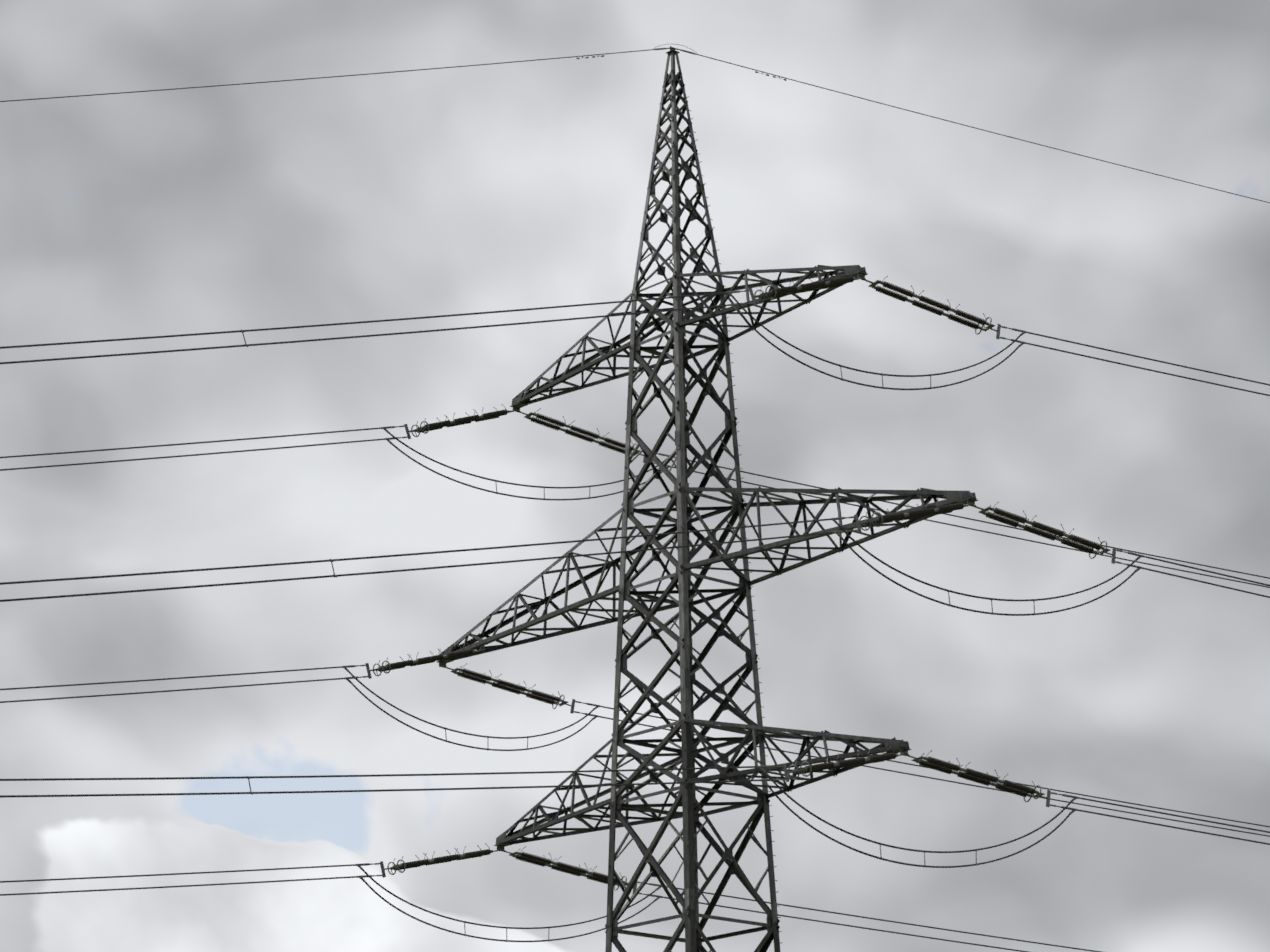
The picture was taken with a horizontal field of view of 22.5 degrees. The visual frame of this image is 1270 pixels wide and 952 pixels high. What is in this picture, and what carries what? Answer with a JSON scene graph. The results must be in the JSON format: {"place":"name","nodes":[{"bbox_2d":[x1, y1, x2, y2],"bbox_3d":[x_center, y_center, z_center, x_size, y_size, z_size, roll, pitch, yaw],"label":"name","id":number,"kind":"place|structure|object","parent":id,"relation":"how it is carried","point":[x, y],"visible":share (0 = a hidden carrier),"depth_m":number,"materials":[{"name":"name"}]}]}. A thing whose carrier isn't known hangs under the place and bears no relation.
{"place":"outdoors","nodes":[
{"label":"outdoors","id":0,"kind":"place"},
{"bbox_2d":[0,0,1269,951],"label":"sky","id":1,"kind":"structure","parent":0,"point":[515,185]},
{"label":"ground","id":2,"kind":"structure","parent":0,"visible":0},
{"bbox_2d":[0,44,1269,951],"bbox_3d":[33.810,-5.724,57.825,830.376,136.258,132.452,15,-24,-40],"label":"conductors","id":3,"kind":"structure","parent":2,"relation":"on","point":[588,554],"depth_m":96.23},
{"bbox_2d":[437,46,977,951],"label":"pylon","id":4,"kind":"object","parent":2,"relation":"on","point":[683,504],"visible":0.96,"depth_m":102.62,"materials":[{"name":"metal"}]},
{"bbox_2d":[340,47,1145,900],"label":"insulator strings","id":5,"kind":"object","parent":4,"relation":"attached to","point":[1050,533],"visible":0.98,"depth_m":100.37,"materials":[{"name":"grey ceramic"}]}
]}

